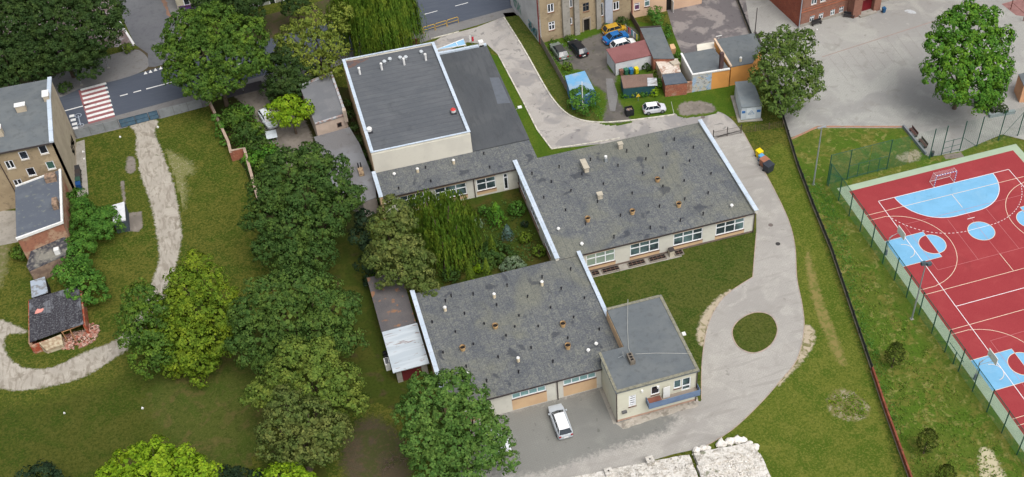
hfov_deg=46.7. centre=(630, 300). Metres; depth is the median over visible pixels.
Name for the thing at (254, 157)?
garden shrub
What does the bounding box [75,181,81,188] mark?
wheelie bin
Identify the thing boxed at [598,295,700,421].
two storey house
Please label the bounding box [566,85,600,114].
yard bush
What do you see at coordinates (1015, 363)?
red half circles
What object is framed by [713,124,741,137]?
drive gate
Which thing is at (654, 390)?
window
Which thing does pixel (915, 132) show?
bench
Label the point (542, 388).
window
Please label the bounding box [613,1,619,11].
window
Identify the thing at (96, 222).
creeper mass
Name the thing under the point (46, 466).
dark conifer
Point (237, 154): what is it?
brick garden wall
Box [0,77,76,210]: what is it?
tenement house
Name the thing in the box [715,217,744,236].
window
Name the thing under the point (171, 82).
line
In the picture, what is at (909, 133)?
bench wall
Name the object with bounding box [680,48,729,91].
mural garage
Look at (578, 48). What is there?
parked car
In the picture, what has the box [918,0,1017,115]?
broadleaf tree
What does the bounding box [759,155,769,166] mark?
wheelie bin
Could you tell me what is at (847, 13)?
bench
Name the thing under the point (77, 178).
wheelie bin
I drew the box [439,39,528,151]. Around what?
hall annex
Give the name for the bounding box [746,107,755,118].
door
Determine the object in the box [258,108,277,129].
parked car
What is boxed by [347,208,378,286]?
dark conifer
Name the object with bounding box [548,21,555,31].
window
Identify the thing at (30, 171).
window
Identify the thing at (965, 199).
blue zones
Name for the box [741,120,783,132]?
wire fence
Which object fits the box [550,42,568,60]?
parked car
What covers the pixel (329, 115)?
garden house
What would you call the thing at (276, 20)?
pavement
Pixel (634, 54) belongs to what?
white garage
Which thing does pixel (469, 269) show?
thuja
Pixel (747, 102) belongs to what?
transformer kiosk
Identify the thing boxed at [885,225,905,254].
basketball hoop
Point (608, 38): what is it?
parked car
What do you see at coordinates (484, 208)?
garden bush
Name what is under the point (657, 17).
tall bush
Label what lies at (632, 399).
louvre window
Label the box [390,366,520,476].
broadleaf tree
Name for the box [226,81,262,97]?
garden gate
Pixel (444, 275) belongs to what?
garden bush
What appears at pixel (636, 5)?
window
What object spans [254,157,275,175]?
garden shrub
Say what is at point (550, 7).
window
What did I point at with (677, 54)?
yard shrub
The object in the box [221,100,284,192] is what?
weeds
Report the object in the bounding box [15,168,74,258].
brick annex
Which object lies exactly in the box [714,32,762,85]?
orange garage
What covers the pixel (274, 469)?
broadleaf tree
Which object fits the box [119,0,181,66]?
side street
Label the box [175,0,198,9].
corner house
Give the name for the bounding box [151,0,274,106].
broadleaf tree
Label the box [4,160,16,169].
window
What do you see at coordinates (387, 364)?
old fridge
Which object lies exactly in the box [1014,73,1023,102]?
peach kiosk
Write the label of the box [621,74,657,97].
brown shed
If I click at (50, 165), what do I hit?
window
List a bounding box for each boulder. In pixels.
[692,446,699,452]
[699,445,706,451]
[716,437,726,447]
[725,437,733,446]
[733,435,741,444]
[741,436,747,443]
[752,443,759,449]
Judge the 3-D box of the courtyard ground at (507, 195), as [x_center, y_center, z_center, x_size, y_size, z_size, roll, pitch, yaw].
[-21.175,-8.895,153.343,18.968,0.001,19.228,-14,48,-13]
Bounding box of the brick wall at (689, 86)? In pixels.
[687,81,691,92]
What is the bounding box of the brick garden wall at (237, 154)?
[208,101,256,197]
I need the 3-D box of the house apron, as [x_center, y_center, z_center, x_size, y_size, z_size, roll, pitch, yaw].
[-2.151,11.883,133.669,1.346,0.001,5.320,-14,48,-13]
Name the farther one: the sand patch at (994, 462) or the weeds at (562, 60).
the weeds at (562, 60)
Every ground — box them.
[0,0,1023,476]
[211,85,379,232]
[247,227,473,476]
[393,188,549,292]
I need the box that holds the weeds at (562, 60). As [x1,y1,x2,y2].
[544,39,575,79]
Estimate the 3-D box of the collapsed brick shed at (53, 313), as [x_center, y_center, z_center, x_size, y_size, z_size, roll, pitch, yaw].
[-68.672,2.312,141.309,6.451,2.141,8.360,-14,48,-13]
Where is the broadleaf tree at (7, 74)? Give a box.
[0,35,36,87]
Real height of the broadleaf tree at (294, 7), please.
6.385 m
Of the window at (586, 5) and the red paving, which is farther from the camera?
the red paving
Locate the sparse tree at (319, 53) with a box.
[272,1,355,79]
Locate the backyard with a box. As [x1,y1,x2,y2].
[0,211,17,245]
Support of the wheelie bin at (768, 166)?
on the lawn at (791, 428)
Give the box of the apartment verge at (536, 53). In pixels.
[503,12,599,120]
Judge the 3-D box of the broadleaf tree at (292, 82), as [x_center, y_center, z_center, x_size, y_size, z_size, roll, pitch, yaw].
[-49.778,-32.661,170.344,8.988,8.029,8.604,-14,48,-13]
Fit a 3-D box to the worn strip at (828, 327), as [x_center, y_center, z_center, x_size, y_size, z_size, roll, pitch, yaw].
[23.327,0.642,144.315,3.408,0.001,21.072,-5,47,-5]
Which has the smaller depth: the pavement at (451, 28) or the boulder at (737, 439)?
the boulder at (737, 439)
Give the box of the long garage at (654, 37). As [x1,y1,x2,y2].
[640,25,674,71]
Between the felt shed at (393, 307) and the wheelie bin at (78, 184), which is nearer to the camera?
the felt shed at (393, 307)
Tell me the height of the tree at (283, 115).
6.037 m
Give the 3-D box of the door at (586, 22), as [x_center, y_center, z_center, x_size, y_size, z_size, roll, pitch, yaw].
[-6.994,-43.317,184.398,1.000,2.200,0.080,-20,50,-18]
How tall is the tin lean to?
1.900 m
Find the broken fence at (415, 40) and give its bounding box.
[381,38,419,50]
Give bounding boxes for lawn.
[593,229,755,398]
[691,139,901,476]
[733,313,776,351]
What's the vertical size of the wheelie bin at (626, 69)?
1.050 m
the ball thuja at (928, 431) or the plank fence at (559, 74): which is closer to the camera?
the ball thuja at (928, 431)
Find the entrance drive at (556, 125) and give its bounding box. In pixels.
[434,17,740,147]
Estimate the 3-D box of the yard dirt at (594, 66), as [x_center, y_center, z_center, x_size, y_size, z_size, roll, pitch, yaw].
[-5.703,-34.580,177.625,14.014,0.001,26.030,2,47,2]
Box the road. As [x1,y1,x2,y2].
[59,0,511,127]
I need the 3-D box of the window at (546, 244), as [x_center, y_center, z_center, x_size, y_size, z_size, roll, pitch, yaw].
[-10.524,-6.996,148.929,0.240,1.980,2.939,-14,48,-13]
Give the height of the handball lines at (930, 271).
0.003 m
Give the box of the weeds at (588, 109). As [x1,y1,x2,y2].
[563,105,603,118]
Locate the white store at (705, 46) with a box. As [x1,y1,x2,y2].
[697,42,715,50]
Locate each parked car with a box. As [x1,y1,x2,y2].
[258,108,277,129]
[487,426,511,453]
[548,403,572,439]
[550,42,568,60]
[568,39,588,57]
[601,22,625,34]
[601,30,628,44]
[609,37,635,47]
[642,101,665,114]
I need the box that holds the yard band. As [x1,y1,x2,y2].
[822,21,933,56]
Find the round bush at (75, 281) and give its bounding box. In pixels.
[50,257,111,306]
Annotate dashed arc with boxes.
[889,183,1021,232]
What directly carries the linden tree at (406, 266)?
on the ground at (210, 226)
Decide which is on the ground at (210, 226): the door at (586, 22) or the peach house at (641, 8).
the peach house at (641, 8)
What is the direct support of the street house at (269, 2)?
on the ground at (210, 226)
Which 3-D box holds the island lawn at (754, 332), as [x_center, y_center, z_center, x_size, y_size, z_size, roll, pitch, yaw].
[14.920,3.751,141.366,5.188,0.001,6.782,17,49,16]
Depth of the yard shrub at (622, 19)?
184.87 m
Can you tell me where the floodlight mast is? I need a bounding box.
[910,261,931,319]
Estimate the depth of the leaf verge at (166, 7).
189.55 m
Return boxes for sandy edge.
[692,286,733,349]
[775,321,819,388]
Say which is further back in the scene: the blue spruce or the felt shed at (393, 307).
the blue spruce
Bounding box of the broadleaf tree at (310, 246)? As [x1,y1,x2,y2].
[237,141,367,278]
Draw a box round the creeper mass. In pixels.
[54,187,126,270]
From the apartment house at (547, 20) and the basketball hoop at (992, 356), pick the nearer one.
the basketball hoop at (992, 356)
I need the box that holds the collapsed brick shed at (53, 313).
[28,285,89,353]
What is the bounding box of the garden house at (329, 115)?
[299,72,347,135]
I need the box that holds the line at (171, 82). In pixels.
[65,2,467,110]
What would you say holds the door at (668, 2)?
in the peach house at (641, 8)
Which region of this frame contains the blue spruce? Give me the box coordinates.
[501,224,514,241]
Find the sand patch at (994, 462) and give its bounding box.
[973,442,1010,476]
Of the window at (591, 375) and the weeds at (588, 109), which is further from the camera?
the weeds at (588, 109)
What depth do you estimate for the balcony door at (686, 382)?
131.48 m
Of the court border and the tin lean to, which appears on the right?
the court border
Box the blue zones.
[886,174,1023,390]
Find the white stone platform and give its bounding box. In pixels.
[573,442,770,476]
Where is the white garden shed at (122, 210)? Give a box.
[112,202,129,232]
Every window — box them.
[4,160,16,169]
[13,179,21,184]
[18,151,29,160]
[26,167,37,176]
[38,146,49,154]
[45,161,56,170]
[183,0,190,6]
[400,192,424,203]
[435,183,467,199]
[476,176,496,191]
[512,385,546,399]
[518,178,525,200]
[530,203,538,230]
[544,236,550,258]
[547,3,553,13]
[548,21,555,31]
[563,372,596,386]
[583,2,589,12]
[586,249,615,267]
[601,3,603,16]
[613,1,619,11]
[628,394,636,407]
[630,238,658,257]
[634,2,639,10]
[644,0,649,7]
[651,385,659,395]
[673,228,702,246]
[673,379,681,389]
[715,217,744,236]
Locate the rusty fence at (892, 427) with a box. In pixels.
[870,367,912,476]
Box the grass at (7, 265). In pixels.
[0,242,17,301]
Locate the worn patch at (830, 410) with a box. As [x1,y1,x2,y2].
[822,385,874,424]
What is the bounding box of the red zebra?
[79,85,114,123]
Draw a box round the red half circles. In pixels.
[919,236,1023,374]
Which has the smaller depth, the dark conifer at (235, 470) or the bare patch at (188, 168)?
the dark conifer at (235, 470)
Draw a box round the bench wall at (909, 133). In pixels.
[902,125,926,154]
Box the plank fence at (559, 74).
[540,36,566,90]
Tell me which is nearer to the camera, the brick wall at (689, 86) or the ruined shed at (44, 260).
the ruined shed at (44, 260)
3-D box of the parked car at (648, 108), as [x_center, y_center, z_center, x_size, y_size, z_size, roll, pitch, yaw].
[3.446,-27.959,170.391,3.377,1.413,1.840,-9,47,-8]
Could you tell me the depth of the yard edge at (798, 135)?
168.33 m
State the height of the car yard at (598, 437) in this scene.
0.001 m
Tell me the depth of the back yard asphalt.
186.62 m
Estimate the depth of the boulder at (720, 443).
129.27 m
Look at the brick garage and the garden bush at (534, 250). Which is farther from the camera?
the brick garage
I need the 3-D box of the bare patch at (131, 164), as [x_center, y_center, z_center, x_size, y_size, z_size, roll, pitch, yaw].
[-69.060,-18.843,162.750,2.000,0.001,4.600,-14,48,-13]
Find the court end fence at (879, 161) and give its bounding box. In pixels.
[827,108,1023,184]
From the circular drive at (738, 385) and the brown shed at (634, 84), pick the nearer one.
the circular drive at (738, 385)
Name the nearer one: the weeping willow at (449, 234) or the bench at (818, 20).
the weeping willow at (449, 234)
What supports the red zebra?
on the road
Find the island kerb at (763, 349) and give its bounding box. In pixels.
[732,312,777,352]
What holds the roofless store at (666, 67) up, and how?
on the yard grass at (721, 98)
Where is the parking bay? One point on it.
(124, 38)
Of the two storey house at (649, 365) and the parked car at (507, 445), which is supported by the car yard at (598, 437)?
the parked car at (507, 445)
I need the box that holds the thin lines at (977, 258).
[904,195,1023,378]
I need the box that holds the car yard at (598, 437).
[470,387,691,476]
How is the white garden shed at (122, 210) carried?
on the ground at (210, 226)
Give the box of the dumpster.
[624,105,633,116]
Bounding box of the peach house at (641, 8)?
[633,0,701,17]
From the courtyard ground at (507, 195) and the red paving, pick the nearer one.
the courtyard ground at (507, 195)
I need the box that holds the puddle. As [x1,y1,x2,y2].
[905,9,915,13]
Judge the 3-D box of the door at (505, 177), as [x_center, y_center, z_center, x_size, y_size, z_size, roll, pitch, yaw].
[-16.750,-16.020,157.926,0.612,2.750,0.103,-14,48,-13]
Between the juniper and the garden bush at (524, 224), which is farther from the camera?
the garden bush at (524, 224)
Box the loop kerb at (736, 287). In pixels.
[701,132,804,445]
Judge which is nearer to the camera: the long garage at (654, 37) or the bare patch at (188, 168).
the bare patch at (188, 168)
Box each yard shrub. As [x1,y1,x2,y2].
[562,62,572,70]
[564,34,573,43]
[615,16,629,25]
[642,63,651,71]
[649,87,659,96]
[656,78,662,87]
[674,50,683,58]
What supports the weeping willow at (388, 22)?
on the ground at (210, 226)
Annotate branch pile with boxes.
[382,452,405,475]
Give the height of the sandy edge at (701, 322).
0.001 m
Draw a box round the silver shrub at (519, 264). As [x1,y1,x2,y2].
[498,255,526,270]
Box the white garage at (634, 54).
[606,40,650,75]
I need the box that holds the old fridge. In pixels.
[383,357,390,370]
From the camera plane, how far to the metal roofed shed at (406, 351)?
136.07 m
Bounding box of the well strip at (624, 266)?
[595,250,681,276]
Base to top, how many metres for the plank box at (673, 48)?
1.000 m
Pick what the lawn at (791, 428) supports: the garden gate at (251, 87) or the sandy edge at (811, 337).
the sandy edge at (811, 337)
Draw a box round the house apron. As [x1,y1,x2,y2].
[599,388,619,423]
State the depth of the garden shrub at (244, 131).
163.85 m
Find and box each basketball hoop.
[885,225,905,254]
[973,348,997,379]
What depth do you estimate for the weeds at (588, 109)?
170.77 m
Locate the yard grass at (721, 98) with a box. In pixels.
[544,20,739,118]
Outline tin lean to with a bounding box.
[30,277,50,298]
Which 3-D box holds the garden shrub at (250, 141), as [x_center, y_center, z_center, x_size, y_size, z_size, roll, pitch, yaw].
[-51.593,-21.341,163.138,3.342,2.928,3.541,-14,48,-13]
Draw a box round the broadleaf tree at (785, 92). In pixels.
[747,24,826,118]
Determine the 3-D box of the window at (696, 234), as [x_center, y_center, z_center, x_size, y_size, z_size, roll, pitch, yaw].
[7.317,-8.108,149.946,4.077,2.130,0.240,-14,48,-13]
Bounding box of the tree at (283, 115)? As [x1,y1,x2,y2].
[263,93,314,133]
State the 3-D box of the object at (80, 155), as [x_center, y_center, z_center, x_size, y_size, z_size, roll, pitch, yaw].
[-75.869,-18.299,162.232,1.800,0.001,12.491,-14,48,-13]
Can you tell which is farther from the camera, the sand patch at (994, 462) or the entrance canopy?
the entrance canopy
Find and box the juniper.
[474,239,516,270]
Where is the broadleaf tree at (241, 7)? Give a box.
[189,0,272,36]
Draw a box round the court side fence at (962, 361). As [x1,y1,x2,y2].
[828,163,1023,463]
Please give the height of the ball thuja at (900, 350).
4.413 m
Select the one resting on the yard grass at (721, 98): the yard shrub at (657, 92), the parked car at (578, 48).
the yard shrub at (657, 92)
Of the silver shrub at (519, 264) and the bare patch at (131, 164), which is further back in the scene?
the bare patch at (131, 164)
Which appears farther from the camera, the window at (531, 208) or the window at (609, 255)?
the window at (531, 208)
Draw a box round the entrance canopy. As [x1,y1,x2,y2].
[437,39,465,49]
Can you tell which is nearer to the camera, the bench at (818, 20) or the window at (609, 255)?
the window at (609, 255)
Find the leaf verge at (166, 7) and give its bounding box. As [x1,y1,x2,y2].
[161,0,170,16]
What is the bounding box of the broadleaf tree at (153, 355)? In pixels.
[112,277,176,379]
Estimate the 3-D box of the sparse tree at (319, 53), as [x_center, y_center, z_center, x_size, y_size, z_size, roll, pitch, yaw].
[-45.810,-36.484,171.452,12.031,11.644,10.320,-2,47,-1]
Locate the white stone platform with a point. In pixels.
(714, 457)
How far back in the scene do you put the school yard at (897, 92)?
176.75 m
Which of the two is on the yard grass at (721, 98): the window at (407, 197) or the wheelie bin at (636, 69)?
the wheelie bin at (636, 69)
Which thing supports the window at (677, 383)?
in the two storey house at (649, 365)
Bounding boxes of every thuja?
[465,259,475,280]
[482,257,491,276]
[486,234,498,257]
[884,341,905,367]
[916,428,938,453]
[935,463,957,476]
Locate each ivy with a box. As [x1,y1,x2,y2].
[210,113,232,145]
[342,98,379,203]
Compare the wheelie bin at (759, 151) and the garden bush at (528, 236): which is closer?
the garden bush at (528, 236)
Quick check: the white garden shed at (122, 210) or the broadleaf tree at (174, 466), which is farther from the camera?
the white garden shed at (122, 210)
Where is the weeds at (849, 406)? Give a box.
[825,387,871,420]
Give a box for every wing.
[372,140,536,218]
[410,251,618,421]
[513,119,758,276]
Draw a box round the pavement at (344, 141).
[314,127,378,216]
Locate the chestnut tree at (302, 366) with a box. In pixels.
[238,335,370,423]
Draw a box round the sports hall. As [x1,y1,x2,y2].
[342,42,472,172]
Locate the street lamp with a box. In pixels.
[812,126,826,185]
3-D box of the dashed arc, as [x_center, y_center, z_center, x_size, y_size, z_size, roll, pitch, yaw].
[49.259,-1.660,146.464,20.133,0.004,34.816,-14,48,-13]
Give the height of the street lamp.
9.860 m
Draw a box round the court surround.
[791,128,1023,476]
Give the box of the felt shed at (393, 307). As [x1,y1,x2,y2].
[367,275,415,331]
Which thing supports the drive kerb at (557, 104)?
on the entrance drive at (556, 125)
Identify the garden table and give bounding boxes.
[265,129,277,139]
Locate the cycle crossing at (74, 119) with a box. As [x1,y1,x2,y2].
[69,114,77,128]
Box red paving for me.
[1002,0,1023,15]
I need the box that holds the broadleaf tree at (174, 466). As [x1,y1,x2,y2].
[94,433,222,476]
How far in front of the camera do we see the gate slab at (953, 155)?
164.04 m
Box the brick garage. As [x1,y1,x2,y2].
[662,72,687,96]
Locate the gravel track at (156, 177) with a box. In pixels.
[0,118,185,393]
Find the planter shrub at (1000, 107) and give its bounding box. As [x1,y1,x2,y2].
[974,95,1008,113]
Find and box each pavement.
[3,0,332,87]
[52,50,148,96]
[72,7,517,138]
[165,0,189,25]
[314,127,378,216]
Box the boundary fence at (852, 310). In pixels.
[736,0,872,369]
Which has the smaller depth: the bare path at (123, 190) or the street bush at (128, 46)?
the bare path at (123, 190)
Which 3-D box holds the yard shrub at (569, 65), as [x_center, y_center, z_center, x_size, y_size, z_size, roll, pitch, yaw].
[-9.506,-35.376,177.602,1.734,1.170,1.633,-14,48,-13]
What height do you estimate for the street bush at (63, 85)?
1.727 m
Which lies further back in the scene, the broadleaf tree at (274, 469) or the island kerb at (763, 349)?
the island kerb at (763, 349)
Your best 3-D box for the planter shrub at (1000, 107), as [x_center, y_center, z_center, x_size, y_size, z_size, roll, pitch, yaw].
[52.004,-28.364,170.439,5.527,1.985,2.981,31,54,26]
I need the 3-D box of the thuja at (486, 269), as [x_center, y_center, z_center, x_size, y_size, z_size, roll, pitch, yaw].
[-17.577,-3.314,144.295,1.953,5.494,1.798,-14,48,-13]
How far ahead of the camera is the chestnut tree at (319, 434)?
122.07 m
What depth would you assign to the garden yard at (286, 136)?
168.16 m
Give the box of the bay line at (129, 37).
[112,21,134,43]
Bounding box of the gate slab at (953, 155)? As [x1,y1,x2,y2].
[943,152,963,158]
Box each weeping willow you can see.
[324,0,429,57]
[406,188,485,279]
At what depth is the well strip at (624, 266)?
149.25 m
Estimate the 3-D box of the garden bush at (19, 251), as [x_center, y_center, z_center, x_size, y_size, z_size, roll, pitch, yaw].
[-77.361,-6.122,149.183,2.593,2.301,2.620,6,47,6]
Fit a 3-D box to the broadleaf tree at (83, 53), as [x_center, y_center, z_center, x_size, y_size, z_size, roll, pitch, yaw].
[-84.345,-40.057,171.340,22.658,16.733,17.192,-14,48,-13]
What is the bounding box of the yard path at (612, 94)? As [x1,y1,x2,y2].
[606,78,617,110]
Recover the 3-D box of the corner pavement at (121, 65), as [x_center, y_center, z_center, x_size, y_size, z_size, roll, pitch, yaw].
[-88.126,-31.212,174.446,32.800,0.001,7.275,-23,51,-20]
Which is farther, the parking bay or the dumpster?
the parking bay
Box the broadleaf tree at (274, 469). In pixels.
[248,461,316,476]
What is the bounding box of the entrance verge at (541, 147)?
[491,54,598,157]
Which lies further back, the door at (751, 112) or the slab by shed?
the door at (751, 112)
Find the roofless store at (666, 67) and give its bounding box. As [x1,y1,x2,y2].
[656,58,680,81]
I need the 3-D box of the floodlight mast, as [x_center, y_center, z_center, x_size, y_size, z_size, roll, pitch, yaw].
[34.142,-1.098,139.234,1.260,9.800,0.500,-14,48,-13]
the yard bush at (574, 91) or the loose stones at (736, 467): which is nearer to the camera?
the loose stones at (736, 467)
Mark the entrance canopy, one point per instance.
(461, 42)
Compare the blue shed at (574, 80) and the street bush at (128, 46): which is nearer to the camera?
the blue shed at (574, 80)
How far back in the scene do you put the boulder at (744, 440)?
129.69 m
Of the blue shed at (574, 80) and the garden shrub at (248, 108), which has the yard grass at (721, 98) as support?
the blue shed at (574, 80)
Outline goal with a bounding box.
[929,168,956,186]
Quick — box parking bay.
[2,1,134,56]
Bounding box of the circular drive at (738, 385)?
[461,131,803,476]
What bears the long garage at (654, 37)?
on the yard grass at (721, 98)
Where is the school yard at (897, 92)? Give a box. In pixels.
[746,0,1023,155]
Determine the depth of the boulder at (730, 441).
129.44 m
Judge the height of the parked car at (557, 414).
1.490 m
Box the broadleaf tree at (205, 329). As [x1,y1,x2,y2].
[137,248,243,387]
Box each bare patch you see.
[123,154,138,174]
[164,143,204,215]
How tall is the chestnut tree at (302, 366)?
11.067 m
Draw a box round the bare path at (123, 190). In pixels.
[119,180,127,204]
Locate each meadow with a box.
[0,347,182,476]
[126,316,280,476]
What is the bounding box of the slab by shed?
[127,210,144,232]
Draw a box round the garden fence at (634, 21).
[630,11,639,33]
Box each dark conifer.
[14,458,71,476]
[214,464,262,476]
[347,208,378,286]
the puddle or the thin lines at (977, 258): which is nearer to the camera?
the thin lines at (977, 258)
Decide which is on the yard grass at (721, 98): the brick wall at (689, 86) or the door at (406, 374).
the brick wall at (689, 86)
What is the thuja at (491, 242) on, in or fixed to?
on the courtyard ground at (507, 195)
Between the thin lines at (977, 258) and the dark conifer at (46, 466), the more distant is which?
the thin lines at (977, 258)
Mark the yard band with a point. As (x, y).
(877, 39)
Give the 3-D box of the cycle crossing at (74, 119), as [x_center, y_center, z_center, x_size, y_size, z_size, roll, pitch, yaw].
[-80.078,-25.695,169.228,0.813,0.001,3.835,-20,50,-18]
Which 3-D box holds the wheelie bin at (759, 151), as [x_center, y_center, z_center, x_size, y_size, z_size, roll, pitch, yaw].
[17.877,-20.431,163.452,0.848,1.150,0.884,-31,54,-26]
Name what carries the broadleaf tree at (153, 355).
on the shaded meadow at (215, 421)
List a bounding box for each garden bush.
[8,244,25,260]
[441,266,460,282]
[473,262,482,272]
[477,204,491,216]
[507,200,525,216]
[518,231,532,243]
[520,220,528,227]
[531,244,546,256]
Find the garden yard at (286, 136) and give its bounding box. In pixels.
[232,87,319,168]
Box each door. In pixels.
[401,369,411,380]
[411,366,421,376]
[503,173,508,189]
[584,19,588,30]
[666,0,670,9]
[682,377,690,389]
[736,92,740,114]
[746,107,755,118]
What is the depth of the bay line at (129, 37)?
183.94 m
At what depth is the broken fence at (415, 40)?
182.08 m
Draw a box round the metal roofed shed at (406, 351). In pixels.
[382,323,428,382]
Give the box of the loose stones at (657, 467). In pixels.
[612,453,693,476]
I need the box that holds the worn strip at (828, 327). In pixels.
[799,246,852,370]
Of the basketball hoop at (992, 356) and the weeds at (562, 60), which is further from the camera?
the weeds at (562, 60)
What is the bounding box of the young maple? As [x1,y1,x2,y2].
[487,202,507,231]
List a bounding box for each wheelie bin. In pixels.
[75,176,81,184]
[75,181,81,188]
[623,67,628,74]
[628,67,633,74]
[634,66,638,73]
[755,148,763,156]
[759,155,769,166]
[762,160,774,173]
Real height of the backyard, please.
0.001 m
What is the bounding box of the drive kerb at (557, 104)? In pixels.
[431,17,673,148]
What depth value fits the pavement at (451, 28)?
179.93 m
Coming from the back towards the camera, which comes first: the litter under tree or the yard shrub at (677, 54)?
the yard shrub at (677, 54)
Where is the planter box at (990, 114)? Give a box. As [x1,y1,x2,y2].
[983,109,1015,117]
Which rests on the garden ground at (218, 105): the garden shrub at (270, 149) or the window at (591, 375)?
the garden shrub at (270, 149)
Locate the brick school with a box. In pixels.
[770,0,888,27]
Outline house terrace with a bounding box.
[616,397,697,428]
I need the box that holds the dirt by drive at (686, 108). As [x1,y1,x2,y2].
[674,99,719,117]
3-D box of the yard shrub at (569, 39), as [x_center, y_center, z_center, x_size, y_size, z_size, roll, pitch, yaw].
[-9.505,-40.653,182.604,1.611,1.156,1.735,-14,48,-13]
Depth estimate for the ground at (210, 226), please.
154.37 m
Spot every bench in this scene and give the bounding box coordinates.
[811,18,821,25]
[844,11,854,18]
[909,125,918,136]
[919,136,927,148]
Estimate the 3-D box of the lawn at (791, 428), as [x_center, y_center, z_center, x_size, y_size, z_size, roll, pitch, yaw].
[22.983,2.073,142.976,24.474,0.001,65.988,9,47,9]
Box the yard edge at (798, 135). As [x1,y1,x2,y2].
[791,126,901,138]
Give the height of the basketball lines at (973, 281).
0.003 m
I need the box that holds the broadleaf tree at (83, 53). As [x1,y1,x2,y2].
[0,0,130,81]
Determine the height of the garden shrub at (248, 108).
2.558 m
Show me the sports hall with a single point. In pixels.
(406, 107)
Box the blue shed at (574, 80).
[565,71,595,109]
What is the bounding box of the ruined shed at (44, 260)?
[27,237,73,279]
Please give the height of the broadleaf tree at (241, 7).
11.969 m
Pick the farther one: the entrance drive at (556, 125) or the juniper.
the entrance drive at (556, 125)
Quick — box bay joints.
[829,27,938,77]
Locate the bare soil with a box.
[893,147,924,164]
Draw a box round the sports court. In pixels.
[849,150,1023,432]
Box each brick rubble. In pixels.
[62,330,97,349]
[88,323,99,336]
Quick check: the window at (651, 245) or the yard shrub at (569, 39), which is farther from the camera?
the yard shrub at (569, 39)
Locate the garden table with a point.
(270, 134)
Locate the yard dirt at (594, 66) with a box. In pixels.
[550,24,639,125]
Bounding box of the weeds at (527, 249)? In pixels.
[409,197,541,286]
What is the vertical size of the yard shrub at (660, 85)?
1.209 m
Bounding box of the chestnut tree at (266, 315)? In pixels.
[222,264,369,375]
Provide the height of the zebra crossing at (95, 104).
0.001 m
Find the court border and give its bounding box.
[838,144,1023,450]
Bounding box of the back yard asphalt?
[667,0,749,52]
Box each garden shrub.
[220,106,246,128]
[231,121,258,142]
[240,104,254,118]
[242,149,263,166]
[246,135,269,155]
[247,121,266,135]
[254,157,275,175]
[260,143,278,159]
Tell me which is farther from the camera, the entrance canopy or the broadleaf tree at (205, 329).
the entrance canopy
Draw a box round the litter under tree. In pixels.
[325,402,429,476]
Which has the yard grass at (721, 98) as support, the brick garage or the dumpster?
the brick garage
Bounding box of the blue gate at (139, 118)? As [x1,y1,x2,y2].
[119,110,158,127]
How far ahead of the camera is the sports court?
149.98 m
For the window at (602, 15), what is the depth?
183.89 m
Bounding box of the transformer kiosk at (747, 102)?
[731,80,762,122]
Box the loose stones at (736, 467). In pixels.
[700,453,756,476]
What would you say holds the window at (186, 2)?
in the corner house at (185, 4)
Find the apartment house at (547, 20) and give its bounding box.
[510,0,632,43]
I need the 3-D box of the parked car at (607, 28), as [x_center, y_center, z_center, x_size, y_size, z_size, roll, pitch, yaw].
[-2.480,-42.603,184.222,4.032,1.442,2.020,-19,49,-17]
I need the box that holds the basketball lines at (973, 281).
[869,176,1023,425]
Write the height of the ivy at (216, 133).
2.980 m
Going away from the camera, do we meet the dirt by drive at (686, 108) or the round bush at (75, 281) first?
the round bush at (75, 281)
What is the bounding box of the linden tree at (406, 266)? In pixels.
[360,193,439,296]
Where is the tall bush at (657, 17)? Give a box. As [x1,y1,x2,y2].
[647,5,672,38]
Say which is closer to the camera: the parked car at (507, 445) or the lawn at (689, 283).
the parked car at (507, 445)
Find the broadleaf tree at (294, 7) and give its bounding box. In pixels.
[278,0,313,28]
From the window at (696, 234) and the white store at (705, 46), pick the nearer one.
the window at (696, 234)
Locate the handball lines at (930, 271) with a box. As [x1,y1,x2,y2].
[878,169,1023,398]
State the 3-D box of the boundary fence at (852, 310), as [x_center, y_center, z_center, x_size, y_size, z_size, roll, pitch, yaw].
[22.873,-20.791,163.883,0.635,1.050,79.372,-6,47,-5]
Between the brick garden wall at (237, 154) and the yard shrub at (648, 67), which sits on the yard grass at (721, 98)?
the yard shrub at (648, 67)
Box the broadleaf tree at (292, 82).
[259,38,317,100]
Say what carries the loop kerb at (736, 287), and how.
on the circular drive at (738, 385)
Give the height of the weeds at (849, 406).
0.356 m
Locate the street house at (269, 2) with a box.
[252,0,280,6]
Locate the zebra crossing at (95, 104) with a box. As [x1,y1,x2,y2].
[80,82,114,121]
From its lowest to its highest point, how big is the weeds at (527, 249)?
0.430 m
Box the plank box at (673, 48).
[670,44,675,53]
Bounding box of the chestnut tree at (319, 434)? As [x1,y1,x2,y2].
[253,383,354,475]
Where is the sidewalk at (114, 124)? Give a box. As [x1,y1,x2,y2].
[73,99,202,137]
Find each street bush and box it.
[56,81,73,93]
[119,42,133,53]
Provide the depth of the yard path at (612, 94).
173.74 m

